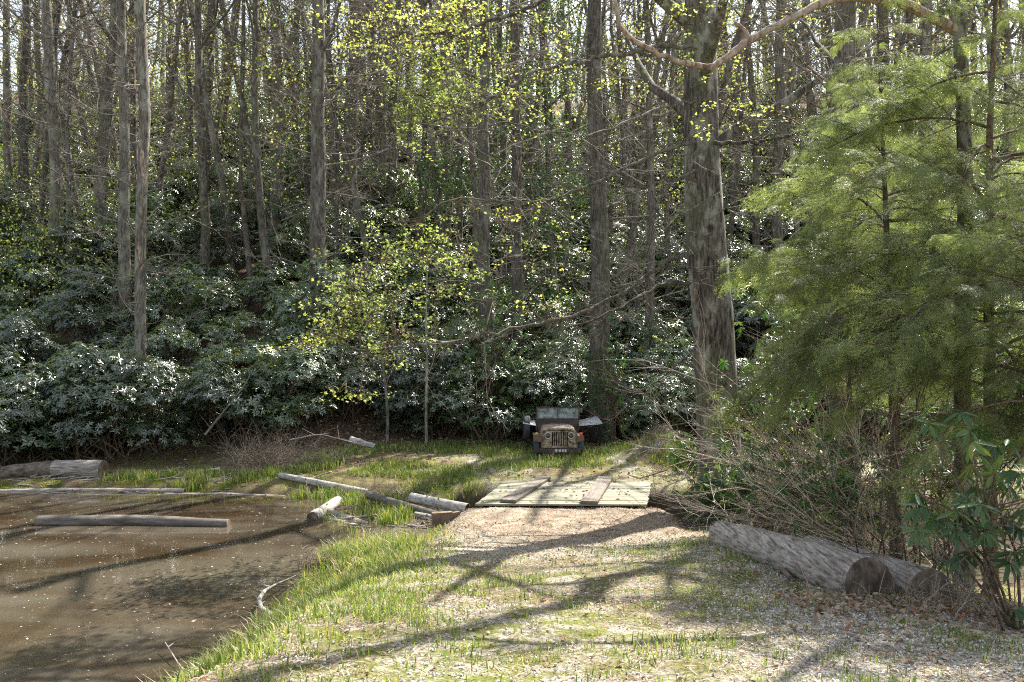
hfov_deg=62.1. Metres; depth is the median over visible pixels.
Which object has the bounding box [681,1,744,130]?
forest tree
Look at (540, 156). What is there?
forest tree
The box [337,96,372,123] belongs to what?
rhododendron
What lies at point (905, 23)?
forest tree
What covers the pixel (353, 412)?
rhododendron
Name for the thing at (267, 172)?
rhododendron
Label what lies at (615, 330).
rhododendron
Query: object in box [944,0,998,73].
forest tree
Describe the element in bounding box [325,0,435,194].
forest tree
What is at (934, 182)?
hemlock
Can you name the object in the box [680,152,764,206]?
rhododendron
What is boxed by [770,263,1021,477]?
rhododendron
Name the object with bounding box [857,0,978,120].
forest tree
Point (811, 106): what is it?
forest tree
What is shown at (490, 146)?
rhododendron
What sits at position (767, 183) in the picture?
rhododendron
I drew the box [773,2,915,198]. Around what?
forest tree
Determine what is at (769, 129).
rhododendron
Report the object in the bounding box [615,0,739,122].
pine tree
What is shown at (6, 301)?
rhododendron
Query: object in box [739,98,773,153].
rhododendron
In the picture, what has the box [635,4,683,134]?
forest tree
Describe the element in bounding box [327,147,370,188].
rhododendron
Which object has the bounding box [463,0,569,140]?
forest tree
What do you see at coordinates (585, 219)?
rhododendron
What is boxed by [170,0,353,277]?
forest tree
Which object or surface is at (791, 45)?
forest tree
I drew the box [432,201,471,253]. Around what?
rhododendron
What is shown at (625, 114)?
forest tree
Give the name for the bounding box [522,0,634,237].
forest tree
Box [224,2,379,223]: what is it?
forest tree
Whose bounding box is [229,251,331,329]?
rhododendron
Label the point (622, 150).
forest tree
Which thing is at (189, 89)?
forest tree
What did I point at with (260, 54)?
forest tree
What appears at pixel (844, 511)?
bare shrub
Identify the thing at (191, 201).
rhododendron
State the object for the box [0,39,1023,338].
undergrowth
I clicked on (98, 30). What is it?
forest tree
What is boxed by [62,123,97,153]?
rhododendron
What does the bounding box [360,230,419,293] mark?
rhododendron
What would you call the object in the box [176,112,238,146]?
rhododendron
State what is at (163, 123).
rhododendron
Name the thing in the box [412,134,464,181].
rhododendron
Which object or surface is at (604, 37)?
forest tree
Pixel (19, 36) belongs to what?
forest tree
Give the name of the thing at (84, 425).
rhododendron
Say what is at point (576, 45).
forest tree
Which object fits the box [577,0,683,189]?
forest tree
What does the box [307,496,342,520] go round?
log
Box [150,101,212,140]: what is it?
rhododendron
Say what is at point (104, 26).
forest tree
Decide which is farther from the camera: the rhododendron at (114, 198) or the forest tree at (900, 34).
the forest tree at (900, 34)
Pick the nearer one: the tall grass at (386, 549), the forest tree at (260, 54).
the tall grass at (386, 549)
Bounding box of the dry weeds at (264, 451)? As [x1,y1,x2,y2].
[212,412,349,475]
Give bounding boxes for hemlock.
[698,5,1023,559]
[713,62,975,542]
[739,0,1023,596]
[863,175,1023,549]
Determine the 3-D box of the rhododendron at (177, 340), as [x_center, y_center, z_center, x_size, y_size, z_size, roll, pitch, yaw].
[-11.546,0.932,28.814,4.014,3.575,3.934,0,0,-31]
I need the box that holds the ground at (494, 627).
[0,87,1023,681]
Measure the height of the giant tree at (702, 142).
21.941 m
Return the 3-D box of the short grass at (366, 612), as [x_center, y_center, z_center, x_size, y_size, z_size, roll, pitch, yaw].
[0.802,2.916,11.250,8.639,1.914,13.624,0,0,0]
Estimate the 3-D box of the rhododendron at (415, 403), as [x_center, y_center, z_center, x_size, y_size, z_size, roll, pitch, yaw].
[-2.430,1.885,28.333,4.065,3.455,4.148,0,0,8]
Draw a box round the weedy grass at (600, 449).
[503,434,645,462]
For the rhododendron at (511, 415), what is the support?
on the ground at (494, 627)
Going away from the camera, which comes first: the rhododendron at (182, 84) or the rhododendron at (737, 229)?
the rhododendron at (737, 229)
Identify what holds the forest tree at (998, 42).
on the ground at (494, 627)
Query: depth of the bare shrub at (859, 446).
14.20 m
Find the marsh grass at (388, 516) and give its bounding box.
[99,453,422,526]
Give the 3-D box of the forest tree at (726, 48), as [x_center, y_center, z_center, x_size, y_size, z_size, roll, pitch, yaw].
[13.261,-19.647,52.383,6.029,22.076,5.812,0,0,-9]
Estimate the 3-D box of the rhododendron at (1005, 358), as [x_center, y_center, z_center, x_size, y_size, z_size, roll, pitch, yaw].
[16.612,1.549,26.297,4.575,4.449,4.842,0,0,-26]
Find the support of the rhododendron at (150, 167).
on the ground at (494, 627)
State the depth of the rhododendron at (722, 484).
17.19 m
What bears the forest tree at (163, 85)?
on the ground at (494, 627)
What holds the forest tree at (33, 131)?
on the ground at (494, 627)
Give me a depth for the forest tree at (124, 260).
30.85 m
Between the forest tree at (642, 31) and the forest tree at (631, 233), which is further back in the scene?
the forest tree at (642, 31)
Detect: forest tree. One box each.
[0,0,52,120]
[0,0,58,112]
[0,0,71,231]
[0,0,86,141]
[0,0,88,193]
[0,0,97,172]
[0,0,98,269]
[0,0,116,252]
[0,0,131,291]
[0,0,146,280]
[0,2,42,85]
[0,5,41,94]
[1,0,208,353]
[1,6,64,89]
[2,0,127,147]
[6,0,191,268]
[7,0,164,224]
[22,0,98,260]
[32,0,193,187]
[33,0,164,210]
[34,0,128,181]
[55,0,231,219]
[63,0,107,75]
[65,0,163,163]
[70,0,102,136]
[72,1,117,118]
[75,0,109,77]
[76,0,240,240]
[92,0,153,69]
[95,0,160,97]
[102,0,219,174]
[103,2,233,106]
[127,0,174,88]
[133,0,347,305]
[147,0,179,64]
[148,0,235,275]
[148,0,262,197]
[148,0,292,236]
[151,0,270,174]
[157,1,236,102]
[160,0,246,94]
[166,0,305,247]
[167,1,207,174]
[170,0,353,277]
[175,0,205,79]
[176,0,332,268]
[183,0,399,332]
[202,0,237,193]
[220,0,406,295]
[221,0,266,93]
[223,0,345,201]
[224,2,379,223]
[237,0,363,105]
[238,0,308,111]
[239,0,448,343]
[246,4,265,94]
[248,0,311,108]
[259,0,432,294]
[262,1,280,157]
[263,1,270,93]
[281,0,345,93]
[281,0,442,278]
[283,10,346,97]
[299,0,427,256]
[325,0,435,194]
[325,1,436,164]
[330,0,437,199]
[330,1,415,112]
[332,0,456,257]
[339,0,492,236]
[340,2,415,142]
[343,0,456,227]
[349,0,391,188]
[362,6,448,174]
[367,0,580,431]
[371,0,556,325]
[380,0,446,86]
[384,0,508,237]
[385,0,521,173]
[394,0,554,306]
[412,0,454,292]
[412,0,508,165]
[413,0,569,299]
[416,0,604,357]
[427,0,477,79]
[439,0,573,276]
[451,1,553,169]
[455,0,503,92]
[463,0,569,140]
[473,0,586,232]
[480,0,746,443]
[490,0,625,196]
[495,0,580,293]
[499,1,618,292]
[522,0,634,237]
[526,0,615,140]
[541,0,731,397]
[548,0,584,102]
[550,0,584,85]
[551,0,625,255]
[553,0,683,312]
[556,0,683,286]
[563,0,583,129]
[565,0,586,72]
[571,0,684,350]
[574,0,746,323]
[574,2,643,110]
[576,0,681,167]
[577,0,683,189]
[582,0,651,91]
[582,0,654,122]
[603,10,624,70]
[624,4,643,128]
[629,1,654,156]
[630,0,669,95]
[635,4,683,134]
[657,0,771,118]
[661,0,801,211]
[661,0,824,229]
[664,0,821,150]
[681,0,876,336]
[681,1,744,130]
[682,0,796,180]
[690,0,1014,546]
[716,0,811,263]
[717,0,834,253]
[721,12,772,145]
[722,0,771,256]
[730,1,766,85]
[736,0,860,248]
[740,0,825,126]
[754,0,800,254]
[755,2,807,84]
[756,2,809,114]
[762,1,833,133]
[771,1,901,168]
[772,0,820,89]
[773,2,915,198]
[775,0,804,84]
[788,0,811,114]
[788,2,901,120]
[799,1,829,115]
[801,2,980,226]
[814,0,953,216]
[824,0,1003,231]
[833,2,917,121]
[857,0,947,184]
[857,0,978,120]
[858,3,875,84]
[859,0,998,196]
[862,5,874,76]
[866,0,953,225]
[870,1,950,60]
[872,0,975,97]
[874,0,948,62]
[892,0,1022,176]
[914,2,948,74]
[917,0,1023,240]
[932,0,1000,187]
[936,0,1023,236]
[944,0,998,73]
[945,0,1023,229]
[948,2,983,112]
[973,0,1021,118]
[976,17,1023,87]
[978,1,1017,82]
[984,0,1023,89]
[996,4,1023,122]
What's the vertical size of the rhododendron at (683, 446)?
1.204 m
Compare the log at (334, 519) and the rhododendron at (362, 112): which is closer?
the log at (334, 519)
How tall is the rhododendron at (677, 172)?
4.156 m
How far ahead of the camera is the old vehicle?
24.40 m
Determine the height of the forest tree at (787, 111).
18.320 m
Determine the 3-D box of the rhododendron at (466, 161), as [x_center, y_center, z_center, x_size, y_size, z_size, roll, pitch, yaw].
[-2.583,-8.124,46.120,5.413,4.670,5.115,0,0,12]
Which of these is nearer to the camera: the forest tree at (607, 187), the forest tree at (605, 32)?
the forest tree at (607, 187)
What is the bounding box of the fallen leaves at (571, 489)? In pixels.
[481,480,648,503]
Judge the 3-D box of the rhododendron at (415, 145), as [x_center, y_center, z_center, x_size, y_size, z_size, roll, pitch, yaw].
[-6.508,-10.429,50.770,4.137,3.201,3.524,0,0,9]
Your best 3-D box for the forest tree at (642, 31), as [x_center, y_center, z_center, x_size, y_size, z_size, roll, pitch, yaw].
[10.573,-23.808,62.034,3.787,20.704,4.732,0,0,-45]
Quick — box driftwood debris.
[2,456,454,528]
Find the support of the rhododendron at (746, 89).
on the ground at (494, 627)
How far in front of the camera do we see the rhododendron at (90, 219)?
37.93 m
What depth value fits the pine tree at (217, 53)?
60.98 m
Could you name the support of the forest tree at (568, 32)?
on the ground at (494, 627)
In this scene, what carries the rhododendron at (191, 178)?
on the ground at (494, 627)
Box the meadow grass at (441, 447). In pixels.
[252,430,696,499]
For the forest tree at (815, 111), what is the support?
on the ground at (494, 627)
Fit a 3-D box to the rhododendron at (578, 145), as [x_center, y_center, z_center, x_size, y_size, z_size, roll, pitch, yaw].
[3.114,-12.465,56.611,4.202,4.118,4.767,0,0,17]
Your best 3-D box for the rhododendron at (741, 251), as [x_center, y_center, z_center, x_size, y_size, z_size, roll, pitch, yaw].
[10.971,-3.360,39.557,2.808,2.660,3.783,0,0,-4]
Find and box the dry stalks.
[188,507,1023,681]
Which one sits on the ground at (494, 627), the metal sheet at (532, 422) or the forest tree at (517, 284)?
the forest tree at (517, 284)
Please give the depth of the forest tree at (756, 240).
37.85 m
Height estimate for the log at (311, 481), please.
0.394 m
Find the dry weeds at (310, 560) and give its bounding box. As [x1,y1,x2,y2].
[288,540,336,570]
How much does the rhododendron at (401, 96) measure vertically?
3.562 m
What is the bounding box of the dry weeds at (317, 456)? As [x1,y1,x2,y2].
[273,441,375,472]
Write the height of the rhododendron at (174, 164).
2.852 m
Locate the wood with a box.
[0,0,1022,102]
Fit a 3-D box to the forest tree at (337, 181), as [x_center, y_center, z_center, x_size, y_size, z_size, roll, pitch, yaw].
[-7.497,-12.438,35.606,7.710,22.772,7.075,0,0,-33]
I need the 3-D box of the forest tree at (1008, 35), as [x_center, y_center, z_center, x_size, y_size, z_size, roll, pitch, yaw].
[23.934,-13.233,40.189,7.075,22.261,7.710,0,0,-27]
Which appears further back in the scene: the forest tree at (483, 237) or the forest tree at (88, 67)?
the forest tree at (88, 67)
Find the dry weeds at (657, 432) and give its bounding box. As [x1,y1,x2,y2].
[608,420,696,456]
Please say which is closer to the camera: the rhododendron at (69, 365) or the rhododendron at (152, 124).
the rhododendron at (69, 365)
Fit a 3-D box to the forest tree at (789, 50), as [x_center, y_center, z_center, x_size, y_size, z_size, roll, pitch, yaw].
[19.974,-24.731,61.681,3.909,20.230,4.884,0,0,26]
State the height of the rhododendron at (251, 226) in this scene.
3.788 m
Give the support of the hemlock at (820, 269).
on the ground at (494, 627)
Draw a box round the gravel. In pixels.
[191,506,1023,681]
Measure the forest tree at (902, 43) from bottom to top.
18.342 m
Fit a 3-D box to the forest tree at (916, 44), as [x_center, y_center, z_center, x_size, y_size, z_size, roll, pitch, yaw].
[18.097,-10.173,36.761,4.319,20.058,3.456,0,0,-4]
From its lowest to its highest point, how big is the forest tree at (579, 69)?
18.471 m
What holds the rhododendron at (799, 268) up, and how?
on the ground at (494, 627)
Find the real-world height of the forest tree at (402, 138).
21.719 m
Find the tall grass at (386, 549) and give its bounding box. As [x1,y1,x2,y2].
[138,501,464,681]
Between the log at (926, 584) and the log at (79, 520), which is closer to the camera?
the log at (926, 584)
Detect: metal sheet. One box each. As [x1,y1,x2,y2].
[523,420,535,425]
[579,416,601,425]
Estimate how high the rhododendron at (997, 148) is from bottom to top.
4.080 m
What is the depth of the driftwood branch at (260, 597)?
12.00 m
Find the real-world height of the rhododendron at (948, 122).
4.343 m
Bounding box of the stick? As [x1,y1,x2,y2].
[777,566,791,579]
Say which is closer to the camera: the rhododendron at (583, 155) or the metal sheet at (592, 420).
the metal sheet at (592, 420)
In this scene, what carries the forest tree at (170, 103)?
on the ground at (494, 627)
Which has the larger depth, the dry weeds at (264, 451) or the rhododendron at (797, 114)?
the rhododendron at (797, 114)
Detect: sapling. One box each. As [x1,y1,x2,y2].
[355,302,398,445]
[413,260,450,443]
[669,323,693,393]
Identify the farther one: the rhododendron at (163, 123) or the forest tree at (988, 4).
the rhododendron at (163, 123)
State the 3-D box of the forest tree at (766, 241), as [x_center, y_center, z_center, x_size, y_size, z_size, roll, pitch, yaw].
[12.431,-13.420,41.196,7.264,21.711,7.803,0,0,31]
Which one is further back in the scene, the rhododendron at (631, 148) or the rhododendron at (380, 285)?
the rhododendron at (631, 148)
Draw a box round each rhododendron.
[0,95,18,119]
[0,108,17,147]
[0,122,17,162]
[0,141,35,172]
[0,171,48,222]
[0,182,48,260]
[0,245,19,284]
[0,255,54,309]
[0,257,73,331]
[0,304,44,366]
[0,313,96,400]
[0,322,22,374]
[0,341,46,425]
[0,341,138,459]
[0,356,66,463]
[0,375,85,465]
[11,209,134,302]
[12,107,35,141]
[19,262,186,359]
[28,141,118,197]
[34,145,89,188]
[40,342,182,462]
[45,180,114,228]
[48,345,130,394]
[57,263,176,330]
[61,208,132,270]
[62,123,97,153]
[70,105,138,147]
[77,78,117,105]
[82,82,129,121]
[86,186,199,262]
[87,122,137,153]
[89,168,130,204]
[90,218,199,287]
[93,357,226,459]
[95,266,246,363]
[97,99,177,153]
[108,187,147,214]
[109,153,156,177]
[114,316,235,412]
[116,175,190,225]
[117,143,157,180]
[148,156,196,183]
[149,122,196,163]
[150,75,186,124]
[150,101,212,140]
[150,102,184,137]
[158,357,298,446]
[159,190,259,277]
[164,158,246,227]
[171,122,238,168]
[171,150,236,199]
[175,84,230,123]
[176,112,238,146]
[178,337,339,448]
[180,260,251,324]
[199,310,291,377]
[209,177,287,247]
[212,90,266,122]
[214,104,273,157]
[226,103,306,164]
[227,159,291,227]
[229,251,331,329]
[230,154,271,175]
[230,335,376,429]
[235,85,268,108]
[242,230,309,282]
[260,253,386,366]
[265,109,327,146]
[265,193,332,244]
[267,136,341,195]
[269,205,377,292]
[284,71,306,116]
[285,178,342,215]
[304,113,343,140]
[308,341,390,423]
[325,133,366,164]
[326,147,373,197]
[326,200,394,270]
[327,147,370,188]
[330,162,418,230]
[332,260,422,331]
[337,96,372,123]
[343,294,446,369]
[344,71,388,108]
[349,340,451,433]
[357,122,388,152]
[360,182,455,252]
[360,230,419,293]
[364,90,419,127]
[364,149,428,200]
[366,139,428,163]
[375,350,492,438]
[379,121,421,154]
[385,102,436,144]
[388,248,495,325]
[394,235,471,299]
[396,319,531,406]
[410,280,544,370]
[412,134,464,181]
[416,144,509,211]
[419,356,557,441]
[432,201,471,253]
[445,263,546,441]
[446,284,511,330]
[451,117,476,141]
[455,125,511,173]
[465,210,546,278]
[467,152,535,201]
[474,91,520,120]
[476,353,581,433]
[478,180,535,226]
[489,110,542,144]
[492,269,568,318]
[494,289,588,360]
[498,115,556,169]
[507,139,588,189]
[508,202,586,274]
[517,328,626,401]
[520,101,561,139]
[525,329,628,430]
[528,244,590,299]
[533,178,582,222]
[540,124,584,176]
[543,155,618,219]
[544,144,614,179]
[547,220,627,275]
[547,292,624,348]
[557,106,612,142]
[557,118,621,166]
[559,251,645,313]
[569,209,620,257]
[575,297,643,446]
[579,113,629,149]
[581,373,689,437]
[585,188,663,246]
[586,308,663,374]
[608,129,674,174]
[609,226,688,312]
[611,173,646,216]
[611,311,693,423]
[613,150,683,193]
[617,366,695,439]
[625,270,691,338]
[629,126,665,144]
[632,134,683,179]
[633,189,681,224]
[637,202,685,274]
[653,312,692,362]
[655,237,748,307]
[656,129,683,157]
[658,351,769,426]
[660,92,683,141]
[662,148,745,204]
[663,430,696,470]
[670,222,684,239]
[671,463,778,524]
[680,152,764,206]
[682,275,917,463]
[696,444,809,528]
[709,349,865,528]
[715,397,946,573]
[720,126,763,170]
[722,186,767,229]
[724,215,751,258]
[726,240,764,282]
[729,257,784,300]
[730,275,807,362]
[731,69,771,103]
[732,213,801,253]
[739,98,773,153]
[742,242,829,329]
[743,121,797,160]
[743,334,825,430]
[747,131,806,172]
[747,159,785,193]
[758,87,797,118]
[761,317,828,345]
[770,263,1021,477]
[774,104,820,129]
[782,191,833,241]
[783,154,827,216]
[794,366,911,436]
[814,212,878,254]
[817,407,1023,567]
[865,125,944,157]
[865,135,905,186]
[869,295,1023,499]
[887,360,1017,442]
[897,165,984,211]
[899,412,1023,632]
[917,109,977,138]
[945,66,1003,113]
[946,132,985,171]
[950,187,1004,230]
[953,211,1014,233]
[971,105,1001,121]
[975,293,1021,361]
[976,147,1022,193]
[979,123,1022,172]
[982,324,1023,420]
[996,159,1021,206]
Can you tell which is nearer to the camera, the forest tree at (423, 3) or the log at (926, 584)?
the log at (926, 584)
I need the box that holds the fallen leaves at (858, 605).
[749,574,1023,645]
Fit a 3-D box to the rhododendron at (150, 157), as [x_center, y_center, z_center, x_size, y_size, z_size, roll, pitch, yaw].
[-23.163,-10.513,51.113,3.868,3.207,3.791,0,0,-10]
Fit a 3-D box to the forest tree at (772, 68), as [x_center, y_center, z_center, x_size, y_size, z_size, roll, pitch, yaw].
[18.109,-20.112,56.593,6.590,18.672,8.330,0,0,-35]
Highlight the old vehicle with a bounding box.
[523,407,583,456]
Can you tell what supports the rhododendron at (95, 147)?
on the ground at (494, 627)
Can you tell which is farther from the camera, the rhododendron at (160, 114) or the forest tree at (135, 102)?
the rhododendron at (160, 114)
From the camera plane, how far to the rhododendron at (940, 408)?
26.33 m
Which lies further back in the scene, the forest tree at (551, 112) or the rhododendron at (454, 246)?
the forest tree at (551, 112)
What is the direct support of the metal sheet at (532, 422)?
attached to the old vehicle
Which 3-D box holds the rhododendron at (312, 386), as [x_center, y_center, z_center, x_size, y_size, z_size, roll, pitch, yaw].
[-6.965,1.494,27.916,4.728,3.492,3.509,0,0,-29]
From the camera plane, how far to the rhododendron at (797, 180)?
45.63 m
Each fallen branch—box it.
[200,369,252,434]
[290,425,364,444]
[626,462,667,478]
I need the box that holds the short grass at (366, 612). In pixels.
[172,505,1023,681]
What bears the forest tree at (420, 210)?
on the ground at (494, 627)
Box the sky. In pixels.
[0,0,1021,102]
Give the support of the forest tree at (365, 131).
on the ground at (494, 627)
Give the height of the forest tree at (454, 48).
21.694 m
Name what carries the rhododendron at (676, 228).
on the ground at (494, 627)
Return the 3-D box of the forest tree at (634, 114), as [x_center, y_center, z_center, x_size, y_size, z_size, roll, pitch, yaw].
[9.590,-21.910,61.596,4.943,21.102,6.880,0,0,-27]
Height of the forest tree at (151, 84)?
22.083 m
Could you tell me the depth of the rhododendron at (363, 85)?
63.58 m
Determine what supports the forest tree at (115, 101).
on the ground at (494, 627)
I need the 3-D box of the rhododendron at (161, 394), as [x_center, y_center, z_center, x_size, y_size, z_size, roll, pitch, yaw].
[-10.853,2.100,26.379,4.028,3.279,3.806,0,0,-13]
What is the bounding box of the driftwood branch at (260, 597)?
[255,576,293,615]
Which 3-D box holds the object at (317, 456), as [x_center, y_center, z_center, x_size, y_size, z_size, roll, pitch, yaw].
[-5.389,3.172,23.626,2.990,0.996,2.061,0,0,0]
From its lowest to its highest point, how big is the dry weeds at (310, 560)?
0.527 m
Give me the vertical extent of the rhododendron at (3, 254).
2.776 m
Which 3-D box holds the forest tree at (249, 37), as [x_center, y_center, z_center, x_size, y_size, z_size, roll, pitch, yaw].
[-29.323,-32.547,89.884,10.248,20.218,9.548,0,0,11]
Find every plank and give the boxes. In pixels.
[500,476,550,502]
[580,476,612,503]
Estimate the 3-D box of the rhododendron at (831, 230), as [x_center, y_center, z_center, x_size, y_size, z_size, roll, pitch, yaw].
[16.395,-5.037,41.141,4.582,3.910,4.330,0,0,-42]
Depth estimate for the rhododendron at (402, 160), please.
47.09 m
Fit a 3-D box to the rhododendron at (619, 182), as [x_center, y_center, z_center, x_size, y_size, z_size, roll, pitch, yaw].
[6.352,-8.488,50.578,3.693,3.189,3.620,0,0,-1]
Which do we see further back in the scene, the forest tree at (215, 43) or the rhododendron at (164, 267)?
the forest tree at (215, 43)
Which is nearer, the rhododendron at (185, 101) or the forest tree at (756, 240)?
the forest tree at (756, 240)
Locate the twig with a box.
[165,642,183,670]
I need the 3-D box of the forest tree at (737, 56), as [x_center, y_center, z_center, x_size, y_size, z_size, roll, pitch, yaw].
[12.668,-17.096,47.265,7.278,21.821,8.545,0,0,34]
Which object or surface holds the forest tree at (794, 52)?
on the ground at (494, 627)
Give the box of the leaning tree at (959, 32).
[613,0,979,588]
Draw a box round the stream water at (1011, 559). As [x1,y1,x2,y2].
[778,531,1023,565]
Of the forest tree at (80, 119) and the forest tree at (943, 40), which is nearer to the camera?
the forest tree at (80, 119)
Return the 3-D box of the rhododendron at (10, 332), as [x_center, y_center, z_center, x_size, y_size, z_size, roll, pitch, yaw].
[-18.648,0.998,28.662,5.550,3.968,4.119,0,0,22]
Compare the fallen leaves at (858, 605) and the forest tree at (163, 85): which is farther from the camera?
the forest tree at (163, 85)
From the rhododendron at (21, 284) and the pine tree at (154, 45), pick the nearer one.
the rhododendron at (21, 284)
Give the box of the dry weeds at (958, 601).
[790,551,1023,624]
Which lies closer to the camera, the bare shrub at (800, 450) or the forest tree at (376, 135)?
the bare shrub at (800, 450)
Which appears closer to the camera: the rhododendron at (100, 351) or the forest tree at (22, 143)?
the rhododendron at (100, 351)
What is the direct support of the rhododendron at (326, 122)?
on the ground at (494, 627)
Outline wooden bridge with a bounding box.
[475,481,652,508]
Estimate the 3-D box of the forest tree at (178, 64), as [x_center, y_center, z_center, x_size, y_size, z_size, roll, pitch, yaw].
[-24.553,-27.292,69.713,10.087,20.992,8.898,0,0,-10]
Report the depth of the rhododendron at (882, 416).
18.16 m
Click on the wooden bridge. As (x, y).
(554, 495)
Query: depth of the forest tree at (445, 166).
40.85 m
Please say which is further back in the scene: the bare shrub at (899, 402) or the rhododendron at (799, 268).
the rhododendron at (799, 268)
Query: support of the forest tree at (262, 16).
on the ground at (494, 627)
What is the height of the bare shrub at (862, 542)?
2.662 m
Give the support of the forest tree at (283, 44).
on the ground at (494, 627)
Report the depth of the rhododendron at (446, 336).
29.29 m
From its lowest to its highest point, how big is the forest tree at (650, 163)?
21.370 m
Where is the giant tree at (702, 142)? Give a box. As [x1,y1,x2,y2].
[258,0,880,526]
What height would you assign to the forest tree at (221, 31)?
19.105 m
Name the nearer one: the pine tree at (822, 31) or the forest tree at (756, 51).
the pine tree at (822, 31)
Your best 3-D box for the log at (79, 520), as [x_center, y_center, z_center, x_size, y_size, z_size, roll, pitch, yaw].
[-7.817,3.747,17.601,4.019,0.275,0.380,0,0,2]
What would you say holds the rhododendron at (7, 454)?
on the ground at (494, 627)
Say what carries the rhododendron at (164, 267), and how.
on the ground at (494, 627)
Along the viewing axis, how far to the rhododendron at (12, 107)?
61.97 m
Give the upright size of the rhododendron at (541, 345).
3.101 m
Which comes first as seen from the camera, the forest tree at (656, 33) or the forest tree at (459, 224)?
the forest tree at (459, 224)
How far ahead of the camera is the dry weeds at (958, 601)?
7.90 m
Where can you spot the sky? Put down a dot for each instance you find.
(575, 2)
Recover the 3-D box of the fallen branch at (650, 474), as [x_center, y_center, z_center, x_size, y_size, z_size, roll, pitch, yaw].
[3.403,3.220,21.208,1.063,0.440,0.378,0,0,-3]
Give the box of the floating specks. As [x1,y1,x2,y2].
[0,492,316,679]
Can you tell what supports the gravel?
on the ground at (494, 627)
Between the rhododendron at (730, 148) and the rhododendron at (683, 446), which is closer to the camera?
the rhododendron at (683, 446)
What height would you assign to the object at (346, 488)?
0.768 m
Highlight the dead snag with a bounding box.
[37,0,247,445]
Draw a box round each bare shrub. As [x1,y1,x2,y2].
[589,310,947,550]
[601,442,723,524]
[623,373,953,548]
[636,367,870,538]
[663,296,1022,585]
[683,366,865,535]
[777,379,1022,571]
[795,269,1023,600]
[860,469,1023,612]
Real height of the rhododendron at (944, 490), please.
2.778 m
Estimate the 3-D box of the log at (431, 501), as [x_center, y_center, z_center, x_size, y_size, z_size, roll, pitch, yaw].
[-1.631,3.614,18.968,1.534,0.345,0.270,0,0,28]
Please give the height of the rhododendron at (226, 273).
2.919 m
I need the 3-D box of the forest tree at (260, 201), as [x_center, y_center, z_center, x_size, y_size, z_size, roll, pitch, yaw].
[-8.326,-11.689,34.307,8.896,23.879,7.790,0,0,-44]
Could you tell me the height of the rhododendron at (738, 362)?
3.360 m
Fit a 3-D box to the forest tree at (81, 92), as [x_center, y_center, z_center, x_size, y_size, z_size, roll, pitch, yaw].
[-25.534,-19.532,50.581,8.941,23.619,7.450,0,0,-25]
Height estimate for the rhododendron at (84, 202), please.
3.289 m
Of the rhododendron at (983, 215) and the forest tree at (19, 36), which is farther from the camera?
the forest tree at (19, 36)
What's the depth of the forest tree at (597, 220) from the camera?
27.26 m
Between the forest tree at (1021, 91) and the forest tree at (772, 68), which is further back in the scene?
the forest tree at (772, 68)
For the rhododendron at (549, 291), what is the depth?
37.55 m
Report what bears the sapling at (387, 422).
on the ground at (494, 627)
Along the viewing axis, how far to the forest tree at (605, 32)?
73.97 m
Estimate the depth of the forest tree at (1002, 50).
37.19 m
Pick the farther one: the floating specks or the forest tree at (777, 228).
the forest tree at (777, 228)
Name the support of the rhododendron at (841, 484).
on the ground at (494, 627)
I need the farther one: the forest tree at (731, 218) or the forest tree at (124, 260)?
the forest tree at (731, 218)
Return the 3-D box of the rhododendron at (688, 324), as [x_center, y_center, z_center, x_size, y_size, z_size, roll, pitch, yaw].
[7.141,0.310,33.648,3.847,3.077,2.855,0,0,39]
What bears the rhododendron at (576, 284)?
on the ground at (494, 627)
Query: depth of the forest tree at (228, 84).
50.63 m
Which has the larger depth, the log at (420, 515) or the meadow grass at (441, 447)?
the meadow grass at (441, 447)
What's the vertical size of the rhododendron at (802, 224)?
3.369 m
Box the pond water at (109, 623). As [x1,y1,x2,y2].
[0,488,428,681]
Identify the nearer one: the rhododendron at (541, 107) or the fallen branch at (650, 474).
the fallen branch at (650, 474)
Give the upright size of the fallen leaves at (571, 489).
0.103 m
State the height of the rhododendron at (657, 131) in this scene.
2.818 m
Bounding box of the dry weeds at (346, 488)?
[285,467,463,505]
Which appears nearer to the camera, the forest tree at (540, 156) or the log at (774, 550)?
the log at (774, 550)
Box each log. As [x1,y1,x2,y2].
[0,461,53,477]
[0,488,185,491]
[34,515,230,526]
[49,459,108,477]
[164,492,284,495]
[278,472,368,494]
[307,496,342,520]
[327,508,366,521]
[328,517,355,523]
[349,436,375,448]
[365,491,437,513]
[408,493,469,512]
[413,512,430,520]
[709,521,892,596]
[802,536,953,600]
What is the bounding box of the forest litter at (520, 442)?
[0,373,1023,482]
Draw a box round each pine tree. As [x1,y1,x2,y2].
[116,0,167,86]
[151,1,267,108]
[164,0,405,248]
[339,2,417,91]
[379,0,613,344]
[399,2,479,85]
[409,0,660,330]
[414,0,678,323]
[522,4,611,96]
[612,1,766,137]
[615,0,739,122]
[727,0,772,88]
[743,0,875,160]
[869,0,998,85]
[942,0,1022,76]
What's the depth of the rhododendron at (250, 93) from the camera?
63.34 m
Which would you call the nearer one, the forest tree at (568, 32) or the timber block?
the timber block
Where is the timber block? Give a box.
[431,511,459,527]
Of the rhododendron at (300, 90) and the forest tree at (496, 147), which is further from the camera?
the rhododendron at (300, 90)

